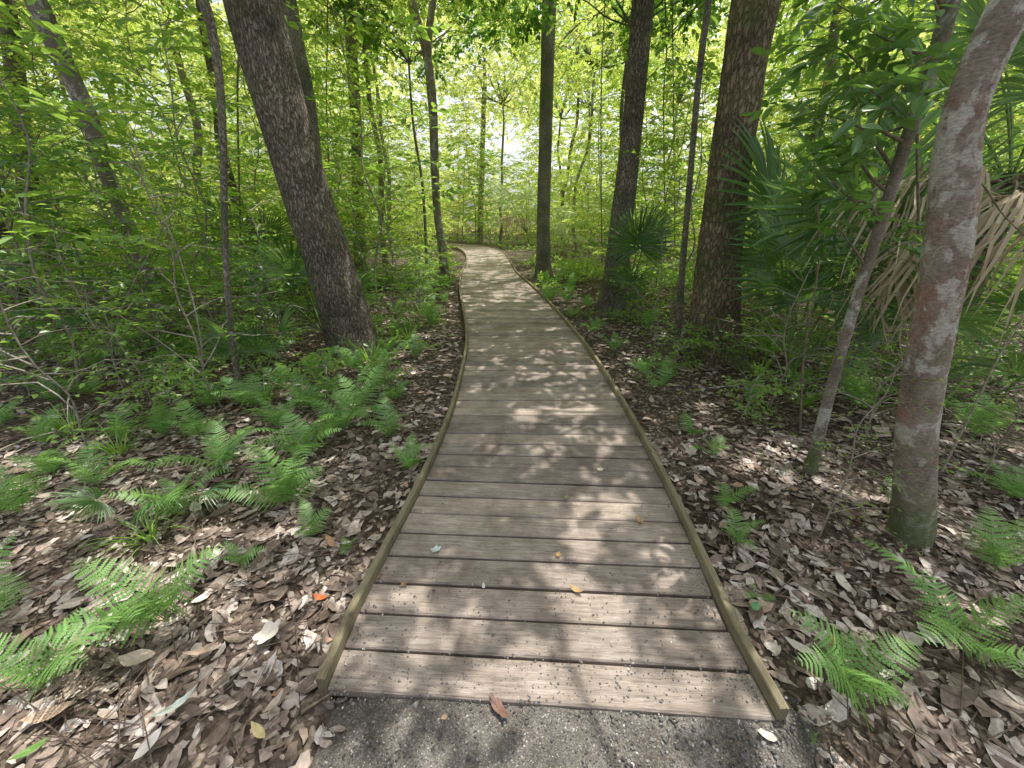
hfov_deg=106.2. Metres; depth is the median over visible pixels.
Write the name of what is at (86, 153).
leafy sapling
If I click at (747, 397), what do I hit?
fern
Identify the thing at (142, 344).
leafy plant
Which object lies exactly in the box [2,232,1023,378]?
ground cover
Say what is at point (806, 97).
leafy sapling
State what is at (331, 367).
grass tuft
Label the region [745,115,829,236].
leafy sapling
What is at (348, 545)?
fern
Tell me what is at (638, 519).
fallen leaf
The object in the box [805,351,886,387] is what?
leafy plant
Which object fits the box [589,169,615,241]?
leafy sapling
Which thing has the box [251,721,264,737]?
fallen leaf
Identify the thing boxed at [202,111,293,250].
leafy sapling
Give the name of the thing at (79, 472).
fern
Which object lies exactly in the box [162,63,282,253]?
leafy sapling
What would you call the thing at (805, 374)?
fern
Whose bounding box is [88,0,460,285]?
tree
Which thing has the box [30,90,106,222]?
leafy sapling
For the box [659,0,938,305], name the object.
leafy sapling
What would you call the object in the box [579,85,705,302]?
leafy sapling
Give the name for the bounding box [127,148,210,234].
leafy sapling
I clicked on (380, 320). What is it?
leafy plant
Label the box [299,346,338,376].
fern
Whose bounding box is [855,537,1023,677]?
fern
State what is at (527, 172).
leafy sapling
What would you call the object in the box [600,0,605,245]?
vine
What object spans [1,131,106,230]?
leafy sapling
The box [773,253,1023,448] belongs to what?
twiggy shrub
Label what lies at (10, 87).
leafy sapling
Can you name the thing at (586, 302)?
fern
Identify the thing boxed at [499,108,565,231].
leafy sapling
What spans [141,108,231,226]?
leafy sapling
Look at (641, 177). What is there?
leafy sapling
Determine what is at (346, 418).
fern
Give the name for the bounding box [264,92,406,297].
leafy sapling
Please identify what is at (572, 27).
tree
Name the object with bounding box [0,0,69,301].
tree
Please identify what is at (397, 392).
fern
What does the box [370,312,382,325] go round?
fern
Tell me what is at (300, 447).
fern
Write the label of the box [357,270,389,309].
leafy plant
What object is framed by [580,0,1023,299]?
tree
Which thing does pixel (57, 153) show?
leafy sapling
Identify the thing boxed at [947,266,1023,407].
leafy shrub
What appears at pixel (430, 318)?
fern
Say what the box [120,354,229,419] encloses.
leafy plant
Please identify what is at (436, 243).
leafy sapling
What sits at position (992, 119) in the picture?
leafy sapling
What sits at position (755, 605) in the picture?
fallen leaf
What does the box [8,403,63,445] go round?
fern
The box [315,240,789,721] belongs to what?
boardwalk
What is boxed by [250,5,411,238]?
leafy sapling
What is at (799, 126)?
tree
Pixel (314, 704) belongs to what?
fallen stick
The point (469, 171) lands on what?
leafy sapling
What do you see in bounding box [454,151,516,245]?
leafy sapling
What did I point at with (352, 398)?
fern
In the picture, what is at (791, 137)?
leafy sapling
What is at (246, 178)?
leafy sapling
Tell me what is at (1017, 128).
leafy sapling
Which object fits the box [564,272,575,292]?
fern
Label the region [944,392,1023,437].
fern
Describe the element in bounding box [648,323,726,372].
leafy plant
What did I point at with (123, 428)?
fern
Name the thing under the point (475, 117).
leafy sapling
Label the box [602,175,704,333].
leafy sapling
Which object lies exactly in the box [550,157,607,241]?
leafy sapling
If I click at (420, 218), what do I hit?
leafy sapling
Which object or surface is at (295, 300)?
leafy plant
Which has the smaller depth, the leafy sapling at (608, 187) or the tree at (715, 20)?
the tree at (715, 20)
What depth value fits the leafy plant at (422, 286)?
5.82 m
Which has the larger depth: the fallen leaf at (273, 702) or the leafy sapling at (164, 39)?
the leafy sapling at (164, 39)
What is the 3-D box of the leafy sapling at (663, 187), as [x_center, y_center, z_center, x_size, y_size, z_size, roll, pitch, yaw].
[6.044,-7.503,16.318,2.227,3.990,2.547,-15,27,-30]
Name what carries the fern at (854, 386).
on the ground at (312, 719)
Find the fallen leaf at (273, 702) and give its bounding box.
[263,688,283,711]
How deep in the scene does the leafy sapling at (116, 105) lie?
6.74 m
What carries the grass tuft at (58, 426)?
on the ground at (312, 719)
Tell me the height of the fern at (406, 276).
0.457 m
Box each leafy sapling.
[0,0,239,392]
[0,0,249,269]
[0,0,340,332]
[0,17,181,322]
[0,45,108,226]
[0,46,160,274]
[0,47,128,342]
[0,52,145,292]
[0,82,103,252]
[0,82,233,355]
[0,94,195,369]
[0,118,122,277]
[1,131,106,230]
[1,168,76,259]
[2,78,108,264]
[16,0,294,325]
[22,48,258,288]
[28,29,240,288]
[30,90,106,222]
[40,93,149,221]
[44,10,237,222]
[76,59,232,273]
[104,93,206,247]
[123,151,199,261]
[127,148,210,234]
[134,10,366,303]
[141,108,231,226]
[157,0,291,241]
[159,72,274,219]
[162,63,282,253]
[170,92,272,221]
[179,42,347,259]
[179,130,294,249]
[192,91,279,223]
[198,142,298,287]
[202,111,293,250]
[212,0,490,312]
[212,105,283,218]
[221,3,377,225]
[234,46,377,213]
[242,148,289,234]
[249,62,390,254]
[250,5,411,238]
[251,34,411,245]
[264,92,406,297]
[288,148,352,229]
[314,73,459,283]
[317,99,386,251]
[318,105,351,220]
[320,75,429,275]
[342,88,428,233]
[342,121,426,241]
[344,84,429,220]
[366,157,409,231]
[374,101,446,234]
[381,81,464,265]
[386,156,448,239]
[389,112,464,226]
[390,184,451,249]
[410,71,503,238]
[421,199,458,247]
[422,73,507,240]
[426,157,477,235]
[438,102,507,241]
[448,133,520,243]
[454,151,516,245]
[484,150,520,236]
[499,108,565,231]
[499,156,560,243]
[502,145,585,240]
[509,172,557,240]
[512,132,591,239]
[531,111,606,248]
[550,29,643,266]
[550,78,644,245]
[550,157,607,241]
[550,161,585,252]
[554,181,612,280]
[562,53,688,240]
[564,131,610,251]
[572,128,687,267]
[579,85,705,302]
[584,151,617,241]
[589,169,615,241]
[597,47,724,291]
[601,52,810,315]
[603,123,683,217]
[604,155,660,228]
[636,155,687,237]
[639,135,710,248]
[642,32,803,260]
[644,155,703,245]
[649,162,704,226]
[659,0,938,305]
[677,97,759,212]
[684,59,864,242]
[689,102,798,228]
[697,71,840,256]
[744,60,1005,326]
[745,50,867,231]
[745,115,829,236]
[756,125,796,192]
[765,71,857,176]
[777,0,1023,350]
[794,35,931,194]
[828,0,1023,285]
[875,10,985,177]
[922,90,1023,179]
[934,14,1023,246]
[958,56,1023,386]
[982,90,1023,290]
[983,82,1023,246]
[984,110,1023,246]
[984,136,1023,253]
[985,74,1023,238]
[986,164,1020,269]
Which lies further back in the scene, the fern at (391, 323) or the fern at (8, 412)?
the fern at (391, 323)
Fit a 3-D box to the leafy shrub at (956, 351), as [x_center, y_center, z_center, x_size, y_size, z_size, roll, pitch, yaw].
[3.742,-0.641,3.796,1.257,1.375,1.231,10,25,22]
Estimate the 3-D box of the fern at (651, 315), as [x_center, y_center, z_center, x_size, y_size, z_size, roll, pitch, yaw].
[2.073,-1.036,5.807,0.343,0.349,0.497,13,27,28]
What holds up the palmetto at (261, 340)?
on the ground at (312, 719)
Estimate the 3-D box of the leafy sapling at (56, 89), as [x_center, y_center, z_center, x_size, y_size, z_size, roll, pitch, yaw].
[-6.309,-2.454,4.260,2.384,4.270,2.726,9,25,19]
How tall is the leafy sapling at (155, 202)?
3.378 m
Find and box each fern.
[0,347,17,364]
[0,397,26,424]
[0,463,51,512]
[0,527,32,616]
[0,608,88,701]
[5,372,74,400]
[6,436,79,474]
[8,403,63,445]
[23,543,226,667]
[27,324,65,355]
[31,373,100,395]
[34,440,148,486]
[39,430,253,529]
[65,400,158,438]
[78,342,113,364]
[103,336,137,354]
[106,467,230,516]
[131,349,204,384]
[131,404,178,434]
[143,420,252,470]
[150,327,204,353]
[160,396,230,436]
[185,338,206,354]
[185,377,229,406]
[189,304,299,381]
[211,373,278,406]
[216,444,324,510]
[220,306,267,330]
[220,541,264,569]
[239,333,294,356]
[244,395,308,428]
[251,409,343,458]
[257,360,292,385]
[278,372,341,409]
[288,410,354,440]
[293,379,376,430]
[293,498,330,537]
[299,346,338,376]
[313,374,350,393]
[316,362,383,417]
[332,347,368,371]
[335,537,357,553]
[356,355,405,386]
[356,393,407,436]
[363,290,382,302]
[367,339,411,366]
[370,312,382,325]
[376,334,400,348]
[379,309,409,333]
[379,380,409,399]
[386,295,404,313]
[391,432,436,470]
[392,267,409,283]
[398,315,413,329]
[401,331,426,357]
[414,275,437,286]
[420,303,441,326]
[424,281,434,296]
[425,296,435,307]
[436,291,455,302]
[536,283,559,299]
[555,287,573,300]
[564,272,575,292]
[565,306,583,316]
[577,295,595,307]
[578,316,609,331]
[598,334,626,352]
[628,356,663,372]
[628,356,682,386]
[639,305,659,324]
[679,411,707,435]
[689,435,730,455]
[712,482,760,509]
[721,506,763,549]
[733,364,773,401]
[745,580,775,601]
[755,330,782,355]
[781,366,821,387]
[787,609,923,730]
[838,349,898,406]
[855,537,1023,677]
[881,475,939,511]
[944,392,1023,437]
[961,456,1023,498]
[964,504,1023,570]
[991,374,1023,384]
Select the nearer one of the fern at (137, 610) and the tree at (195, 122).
the fern at (137, 610)
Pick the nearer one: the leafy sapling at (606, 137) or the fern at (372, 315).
the fern at (372, 315)
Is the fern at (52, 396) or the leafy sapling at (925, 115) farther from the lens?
the leafy sapling at (925, 115)
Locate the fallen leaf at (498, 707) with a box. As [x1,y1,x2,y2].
[490,693,509,717]
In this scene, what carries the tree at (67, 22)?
on the ground at (312, 719)
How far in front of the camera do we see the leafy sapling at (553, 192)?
21.93 m
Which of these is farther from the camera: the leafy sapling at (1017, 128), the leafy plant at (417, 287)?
the leafy plant at (417, 287)
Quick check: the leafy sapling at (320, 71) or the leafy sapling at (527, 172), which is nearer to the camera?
the leafy sapling at (320, 71)
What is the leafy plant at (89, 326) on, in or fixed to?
on the ground at (312, 719)
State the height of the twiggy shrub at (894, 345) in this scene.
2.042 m
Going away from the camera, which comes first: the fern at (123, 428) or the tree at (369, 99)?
the fern at (123, 428)
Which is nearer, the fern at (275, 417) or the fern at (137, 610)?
the fern at (137, 610)
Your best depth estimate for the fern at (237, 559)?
1.85 m
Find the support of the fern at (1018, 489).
on the ground at (312, 719)
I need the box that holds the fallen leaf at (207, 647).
[182,636,218,654]
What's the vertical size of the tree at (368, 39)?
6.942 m
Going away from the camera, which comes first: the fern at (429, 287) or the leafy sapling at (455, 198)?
the fern at (429, 287)
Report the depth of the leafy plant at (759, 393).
3.04 m
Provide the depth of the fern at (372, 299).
7.20 m
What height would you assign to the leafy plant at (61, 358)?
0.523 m
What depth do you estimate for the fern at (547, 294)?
7.66 m
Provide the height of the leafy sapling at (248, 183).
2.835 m
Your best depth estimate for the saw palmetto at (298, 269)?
4.48 m
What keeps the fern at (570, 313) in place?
on the ground at (312, 719)
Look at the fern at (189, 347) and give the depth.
4.62 m
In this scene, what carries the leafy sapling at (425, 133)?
on the ground at (312, 719)
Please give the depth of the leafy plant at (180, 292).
7.29 m
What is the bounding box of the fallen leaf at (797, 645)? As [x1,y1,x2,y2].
[785,637,816,653]
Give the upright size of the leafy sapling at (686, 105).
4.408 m
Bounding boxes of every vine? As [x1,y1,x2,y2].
[236,56,241,244]
[326,0,330,191]
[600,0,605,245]
[663,0,666,240]
[671,0,674,242]
[915,0,938,245]
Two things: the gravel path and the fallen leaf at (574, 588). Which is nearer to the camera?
the gravel path
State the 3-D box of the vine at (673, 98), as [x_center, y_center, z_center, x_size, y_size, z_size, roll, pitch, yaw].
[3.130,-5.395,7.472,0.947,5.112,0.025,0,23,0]
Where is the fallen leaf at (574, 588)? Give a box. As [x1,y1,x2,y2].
[569,584,583,591]
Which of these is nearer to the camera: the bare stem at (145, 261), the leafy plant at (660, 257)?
the bare stem at (145, 261)
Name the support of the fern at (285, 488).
on the ground at (312, 719)
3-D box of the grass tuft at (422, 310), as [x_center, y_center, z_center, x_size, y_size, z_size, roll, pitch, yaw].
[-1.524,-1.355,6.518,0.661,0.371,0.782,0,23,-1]
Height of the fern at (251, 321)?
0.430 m
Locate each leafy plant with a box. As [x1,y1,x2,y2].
[0,304,48,336]
[0,304,52,340]
[17,332,105,383]
[26,282,104,335]
[83,249,209,337]
[91,337,141,363]
[99,325,148,353]
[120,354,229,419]
[136,333,186,354]
[159,262,193,280]
[167,284,195,300]
[186,284,211,301]
[211,231,277,287]
[215,254,279,307]
[215,266,298,336]
[262,328,305,346]
[263,257,311,307]
[278,294,301,308]
[278,348,364,395]
[346,238,392,283]
[354,358,414,390]
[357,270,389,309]
[372,312,394,341]
[394,264,444,322]
[399,267,439,305]
[413,259,449,297]
[414,232,459,283]
[565,267,589,284]
[630,313,677,344]
[632,242,689,295]
[641,236,674,272]
[644,298,669,313]
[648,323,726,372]
[675,249,696,277]
[681,325,750,358]
[716,364,805,424]
[731,336,757,357]
[742,261,793,314]
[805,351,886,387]
[869,358,902,388]
[969,312,1002,334]
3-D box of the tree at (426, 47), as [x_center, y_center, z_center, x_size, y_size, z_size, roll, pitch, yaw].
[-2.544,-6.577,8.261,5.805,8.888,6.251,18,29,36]
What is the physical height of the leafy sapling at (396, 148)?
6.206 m
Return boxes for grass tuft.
[1,396,116,438]
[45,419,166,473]
[63,495,192,567]
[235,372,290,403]
[300,350,350,374]
[325,326,398,361]
[386,321,433,340]
[407,297,433,315]
[727,354,792,376]
[767,373,839,411]
[847,376,895,415]
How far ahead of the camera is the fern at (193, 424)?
2.86 m
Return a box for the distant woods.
[0,0,1021,238]
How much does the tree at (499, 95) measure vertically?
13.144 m
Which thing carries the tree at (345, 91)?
on the ground at (312, 719)
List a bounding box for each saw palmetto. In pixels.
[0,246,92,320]
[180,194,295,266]
[216,232,385,343]
[602,197,680,318]
[714,70,1023,378]
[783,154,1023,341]
[815,249,1023,408]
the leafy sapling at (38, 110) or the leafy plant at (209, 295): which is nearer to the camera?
the leafy sapling at (38, 110)
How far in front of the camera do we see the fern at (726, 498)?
2.24 m
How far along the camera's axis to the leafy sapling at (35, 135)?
6.64 m
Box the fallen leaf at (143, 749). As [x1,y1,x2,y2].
[131,726,161,761]
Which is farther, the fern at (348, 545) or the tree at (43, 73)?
the tree at (43, 73)
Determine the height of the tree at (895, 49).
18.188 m
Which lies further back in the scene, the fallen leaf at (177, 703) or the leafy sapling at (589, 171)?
the leafy sapling at (589, 171)
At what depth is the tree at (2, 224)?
6.69 m
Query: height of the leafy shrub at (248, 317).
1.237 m
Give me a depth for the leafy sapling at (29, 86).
10.98 m
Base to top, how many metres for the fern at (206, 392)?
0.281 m
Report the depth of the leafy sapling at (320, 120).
18.47 m
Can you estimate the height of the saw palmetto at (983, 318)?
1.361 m
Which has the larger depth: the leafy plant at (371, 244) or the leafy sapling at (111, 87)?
the leafy plant at (371, 244)
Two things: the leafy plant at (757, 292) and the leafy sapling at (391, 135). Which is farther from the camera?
the leafy sapling at (391, 135)
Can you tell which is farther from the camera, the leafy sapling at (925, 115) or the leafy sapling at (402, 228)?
the leafy sapling at (925, 115)
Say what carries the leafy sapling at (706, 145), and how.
on the ground at (312, 719)
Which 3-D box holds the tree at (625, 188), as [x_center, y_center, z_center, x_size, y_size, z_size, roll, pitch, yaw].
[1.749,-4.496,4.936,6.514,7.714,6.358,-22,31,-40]
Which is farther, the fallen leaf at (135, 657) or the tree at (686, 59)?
the tree at (686, 59)
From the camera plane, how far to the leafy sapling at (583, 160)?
15.95 m
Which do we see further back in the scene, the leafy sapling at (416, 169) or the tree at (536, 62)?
the tree at (536, 62)
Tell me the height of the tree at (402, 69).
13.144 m
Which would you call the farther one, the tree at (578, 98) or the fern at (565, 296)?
the tree at (578, 98)
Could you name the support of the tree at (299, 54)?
on the ground at (312, 719)
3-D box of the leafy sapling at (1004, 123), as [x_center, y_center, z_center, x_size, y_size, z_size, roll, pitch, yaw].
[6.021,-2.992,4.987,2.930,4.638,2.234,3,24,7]
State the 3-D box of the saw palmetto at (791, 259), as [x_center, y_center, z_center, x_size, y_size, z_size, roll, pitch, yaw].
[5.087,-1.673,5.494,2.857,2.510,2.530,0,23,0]
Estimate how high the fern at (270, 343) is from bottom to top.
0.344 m
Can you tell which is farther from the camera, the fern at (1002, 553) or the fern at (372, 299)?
the fern at (372, 299)
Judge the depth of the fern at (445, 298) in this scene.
7.71 m
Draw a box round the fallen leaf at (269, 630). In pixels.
[252,619,280,643]
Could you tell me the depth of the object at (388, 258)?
5.60 m
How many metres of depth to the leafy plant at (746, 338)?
4.30 m
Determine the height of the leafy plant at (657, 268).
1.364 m
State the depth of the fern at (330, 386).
3.63 m
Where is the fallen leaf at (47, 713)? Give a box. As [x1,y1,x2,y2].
[19,700,73,723]
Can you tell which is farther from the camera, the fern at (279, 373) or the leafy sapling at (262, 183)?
the leafy sapling at (262, 183)
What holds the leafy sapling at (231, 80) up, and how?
on the ground at (312, 719)
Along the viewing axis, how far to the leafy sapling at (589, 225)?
9.40 m
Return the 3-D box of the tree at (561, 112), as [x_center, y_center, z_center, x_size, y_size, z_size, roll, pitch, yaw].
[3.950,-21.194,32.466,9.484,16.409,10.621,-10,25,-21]
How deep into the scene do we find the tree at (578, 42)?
13.81 m
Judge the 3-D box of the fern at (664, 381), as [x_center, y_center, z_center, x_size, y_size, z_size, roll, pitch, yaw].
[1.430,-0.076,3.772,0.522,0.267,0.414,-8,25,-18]
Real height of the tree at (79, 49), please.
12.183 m
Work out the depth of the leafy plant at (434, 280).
7.62 m
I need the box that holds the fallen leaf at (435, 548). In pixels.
[431,545,440,551]
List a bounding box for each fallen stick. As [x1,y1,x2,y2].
[9,664,121,753]
[302,693,332,712]
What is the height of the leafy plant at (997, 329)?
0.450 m
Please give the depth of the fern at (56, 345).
4.57 m
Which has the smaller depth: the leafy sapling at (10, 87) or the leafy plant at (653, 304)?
the leafy sapling at (10, 87)
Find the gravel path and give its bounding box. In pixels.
[309,696,826,767]
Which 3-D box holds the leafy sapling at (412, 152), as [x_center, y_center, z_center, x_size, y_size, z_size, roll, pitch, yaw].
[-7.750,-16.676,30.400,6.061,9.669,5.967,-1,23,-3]
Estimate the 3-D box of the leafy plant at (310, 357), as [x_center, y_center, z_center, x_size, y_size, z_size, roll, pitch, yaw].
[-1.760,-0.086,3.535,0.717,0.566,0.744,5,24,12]
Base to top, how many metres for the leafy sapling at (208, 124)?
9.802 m
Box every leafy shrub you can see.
[0,263,81,395]
[40,286,222,405]
[124,242,279,356]
[194,254,316,366]
[387,247,439,301]
[605,254,670,324]
[740,267,809,354]
[744,262,866,364]
[811,262,996,378]
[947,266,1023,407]
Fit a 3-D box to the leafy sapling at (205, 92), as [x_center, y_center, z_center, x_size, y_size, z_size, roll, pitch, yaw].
[-4.334,-3.383,6.524,2.671,4.198,3.032,-1,23,-1]
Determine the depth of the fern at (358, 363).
4.13 m
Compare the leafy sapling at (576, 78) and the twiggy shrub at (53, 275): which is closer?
the twiggy shrub at (53, 275)
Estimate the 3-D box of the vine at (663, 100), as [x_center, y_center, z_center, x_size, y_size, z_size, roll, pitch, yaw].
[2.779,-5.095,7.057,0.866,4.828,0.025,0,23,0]
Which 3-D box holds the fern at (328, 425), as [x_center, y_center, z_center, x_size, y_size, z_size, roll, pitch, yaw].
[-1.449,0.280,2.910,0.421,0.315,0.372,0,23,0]
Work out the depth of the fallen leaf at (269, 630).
1.53 m
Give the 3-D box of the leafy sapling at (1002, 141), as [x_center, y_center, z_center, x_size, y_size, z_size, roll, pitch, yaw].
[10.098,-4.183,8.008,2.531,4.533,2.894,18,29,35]
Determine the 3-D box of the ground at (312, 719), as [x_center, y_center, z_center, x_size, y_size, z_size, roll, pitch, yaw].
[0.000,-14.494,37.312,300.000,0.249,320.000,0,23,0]
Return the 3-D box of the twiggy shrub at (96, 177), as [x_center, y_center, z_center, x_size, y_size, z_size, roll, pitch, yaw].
[-4.364,-1.442,4.197,1.724,2.495,2.081,16,28,33]
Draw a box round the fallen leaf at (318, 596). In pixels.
[312,593,325,599]
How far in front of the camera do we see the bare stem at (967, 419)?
2.18 m
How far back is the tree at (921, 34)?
11.42 m
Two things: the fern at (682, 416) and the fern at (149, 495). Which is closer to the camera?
the fern at (149, 495)
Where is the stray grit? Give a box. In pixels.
[327,411,760,703]
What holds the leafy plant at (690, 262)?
on the ground at (312, 719)
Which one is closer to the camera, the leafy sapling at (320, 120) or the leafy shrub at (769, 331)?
the leafy shrub at (769, 331)
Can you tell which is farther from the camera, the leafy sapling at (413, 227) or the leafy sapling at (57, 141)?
the leafy sapling at (413, 227)
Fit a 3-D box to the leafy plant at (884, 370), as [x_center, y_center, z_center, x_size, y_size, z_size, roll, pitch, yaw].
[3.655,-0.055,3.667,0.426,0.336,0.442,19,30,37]
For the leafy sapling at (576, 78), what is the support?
on the ground at (312, 719)
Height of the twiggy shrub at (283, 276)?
1.848 m
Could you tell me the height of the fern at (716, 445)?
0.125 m
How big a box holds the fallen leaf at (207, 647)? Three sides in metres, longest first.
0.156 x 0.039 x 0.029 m
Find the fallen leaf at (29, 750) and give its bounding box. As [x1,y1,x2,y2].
[8,737,48,759]
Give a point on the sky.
(511, 149)
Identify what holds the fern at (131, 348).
on the ground at (312, 719)
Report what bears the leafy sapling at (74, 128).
on the ground at (312, 719)
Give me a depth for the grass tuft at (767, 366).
4.02 m
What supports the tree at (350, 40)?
on the ground at (312, 719)
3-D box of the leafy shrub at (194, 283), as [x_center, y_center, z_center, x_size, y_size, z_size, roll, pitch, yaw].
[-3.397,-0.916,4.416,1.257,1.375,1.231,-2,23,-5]
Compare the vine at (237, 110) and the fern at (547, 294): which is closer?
the vine at (237, 110)
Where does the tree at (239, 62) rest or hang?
on the ground at (312, 719)
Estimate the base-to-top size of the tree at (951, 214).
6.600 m
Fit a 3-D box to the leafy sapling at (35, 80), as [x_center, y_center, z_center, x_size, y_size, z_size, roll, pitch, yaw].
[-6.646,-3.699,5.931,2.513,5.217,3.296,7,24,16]
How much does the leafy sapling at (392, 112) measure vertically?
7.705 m
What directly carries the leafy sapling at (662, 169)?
on the ground at (312, 719)
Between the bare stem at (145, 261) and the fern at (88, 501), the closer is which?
the fern at (88, 501)
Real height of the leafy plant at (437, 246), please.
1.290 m
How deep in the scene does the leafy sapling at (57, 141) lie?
8.76 m
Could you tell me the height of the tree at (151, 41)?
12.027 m
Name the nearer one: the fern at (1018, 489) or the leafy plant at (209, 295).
the fern at (1018, 489)
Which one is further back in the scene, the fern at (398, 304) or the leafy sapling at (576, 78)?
the leafy sapling at (576, 78)
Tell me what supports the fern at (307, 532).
on the ground at (312, 719)
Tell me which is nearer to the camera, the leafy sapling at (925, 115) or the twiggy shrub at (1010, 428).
the twiggy shrub at (1010, 428)
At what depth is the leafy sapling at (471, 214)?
22.97 m
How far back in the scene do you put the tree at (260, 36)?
3.77 m
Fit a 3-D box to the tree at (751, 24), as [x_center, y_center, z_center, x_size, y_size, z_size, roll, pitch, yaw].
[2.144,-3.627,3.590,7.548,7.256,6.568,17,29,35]
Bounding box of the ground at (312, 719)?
[0,221,1023,767]
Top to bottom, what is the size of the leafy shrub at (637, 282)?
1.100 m
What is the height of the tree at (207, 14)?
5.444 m
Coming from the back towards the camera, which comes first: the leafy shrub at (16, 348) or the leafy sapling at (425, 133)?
the leafy sapling at (425, 133)
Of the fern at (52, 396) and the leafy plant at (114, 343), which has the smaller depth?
the fern at (52, 396)
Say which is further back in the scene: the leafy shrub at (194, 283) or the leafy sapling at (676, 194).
the leafy sapling at (676, 194)
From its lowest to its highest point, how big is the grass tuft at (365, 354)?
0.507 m
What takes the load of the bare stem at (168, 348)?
on the ground at (312, 719)
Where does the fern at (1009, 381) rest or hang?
on the ground at (312, 719)
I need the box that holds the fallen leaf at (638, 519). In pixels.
[636,514,642,521]
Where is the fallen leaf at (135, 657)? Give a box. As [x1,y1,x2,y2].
[118,649,154,665]
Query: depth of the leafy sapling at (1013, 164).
12.76 m
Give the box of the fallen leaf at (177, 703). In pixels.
[149,685,195,716]
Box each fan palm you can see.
[481,180,577,237]
[550,194,669,247]
[782,0,1023,397]
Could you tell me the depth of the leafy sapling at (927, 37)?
11.32 m
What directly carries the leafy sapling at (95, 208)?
on the ground at (312, 719)
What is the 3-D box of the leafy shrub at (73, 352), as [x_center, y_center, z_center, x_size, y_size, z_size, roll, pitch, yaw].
[-3.155,-0.292,3.240,0.985,1.100,1.005,19,30,36]
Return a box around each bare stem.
[72,287,222,410]
[98,143,194,384]
[128,128,204,403]
[799,51,829,430]
[940,315,1023,471]
[981,182,1023,235]
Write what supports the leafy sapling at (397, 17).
on the ground at (312, 719)
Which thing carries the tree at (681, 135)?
on the ground at (312, 719)
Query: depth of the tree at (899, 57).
18.89 m
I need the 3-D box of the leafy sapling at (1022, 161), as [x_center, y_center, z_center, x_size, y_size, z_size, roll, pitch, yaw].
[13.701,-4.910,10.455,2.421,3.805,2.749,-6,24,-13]
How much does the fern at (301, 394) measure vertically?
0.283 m
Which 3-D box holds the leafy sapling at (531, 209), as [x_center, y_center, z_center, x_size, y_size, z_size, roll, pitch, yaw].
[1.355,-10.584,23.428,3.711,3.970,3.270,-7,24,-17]
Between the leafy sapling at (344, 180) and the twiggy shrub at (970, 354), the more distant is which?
the leafy sapling at (344, 180)
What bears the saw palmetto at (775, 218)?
on the ground at (312, 719)
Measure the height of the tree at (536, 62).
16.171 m
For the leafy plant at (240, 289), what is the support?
on the ground at (312, 719)
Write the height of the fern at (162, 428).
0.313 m
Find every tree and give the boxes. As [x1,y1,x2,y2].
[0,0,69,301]
[0,0,146,201]
[0,0,232,230]
[0,57,56,201]
[0,192,34,312]
[1,23,154,235]
[16,0,206,245]
[16,0,336,263]
[24,0,179,341]
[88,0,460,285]
[123,0,475,270]
[134,2,417,117]
[168,2,362,113]
[197,0,243,396]
[222,0,382,365]
[246,0,398,187]
[281,0,322,315]
[297,0,467,266]
[297,0,492,251]
[301,0,531,265]
[320,109,364,173]
[390,0,668,277]
[396,0,564,281]
[410,0,571,242]
[419,5,589,240]
[450,0,818,110]
[460,0,725,255]
[485,0,653,243]
[486,0,730,146]
[505,15,616,235]
[522,3,670,237]
[570,0,780,206]
[574,0,728,47]
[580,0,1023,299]
[595,0,654,316]
[629,0,781,380]
[642,79,713,201]
[674,0,711,339]
[682,0,1023,265]
[683,0,922,196]
[740,0,1023,474]
[757,40,901,145]
[781,5,1018,125]
[783,0,965,227]
[798,0,932,100]
[802,0,969,163]
[887,0,1023,549]
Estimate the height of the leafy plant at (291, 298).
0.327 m
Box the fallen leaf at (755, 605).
[751,601,759,609]
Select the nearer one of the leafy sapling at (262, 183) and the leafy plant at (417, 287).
the leafy plant at (417, 287)
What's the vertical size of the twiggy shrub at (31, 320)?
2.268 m
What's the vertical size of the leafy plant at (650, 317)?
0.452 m
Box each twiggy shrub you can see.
[0,200,90,363]
[0,206,211,394]
[0,235,216,453]
[10,113,235,354]
[36,146,319,407]
[184,196,367,361]
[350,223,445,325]
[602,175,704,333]
[679,259,900,407]
[750,351,989,562]
[769,156,1023,373]
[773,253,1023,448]
[890,341,1023,495]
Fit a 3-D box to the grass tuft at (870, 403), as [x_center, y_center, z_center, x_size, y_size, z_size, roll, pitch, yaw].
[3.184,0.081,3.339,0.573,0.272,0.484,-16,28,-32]
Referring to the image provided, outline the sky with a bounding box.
[1,0,1023,222]
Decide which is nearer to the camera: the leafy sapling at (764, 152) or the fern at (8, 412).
the fern at (8, 412)
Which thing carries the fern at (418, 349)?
on the ground at (312, 719)
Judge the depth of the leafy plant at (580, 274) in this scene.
9.26 m
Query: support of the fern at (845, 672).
on the ground at (312, 719)
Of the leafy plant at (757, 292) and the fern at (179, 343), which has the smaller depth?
the fern at (179, 343)
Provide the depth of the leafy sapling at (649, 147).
5.70 m
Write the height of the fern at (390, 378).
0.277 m
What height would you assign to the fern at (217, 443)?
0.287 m
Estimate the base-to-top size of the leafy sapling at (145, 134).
4.369 m

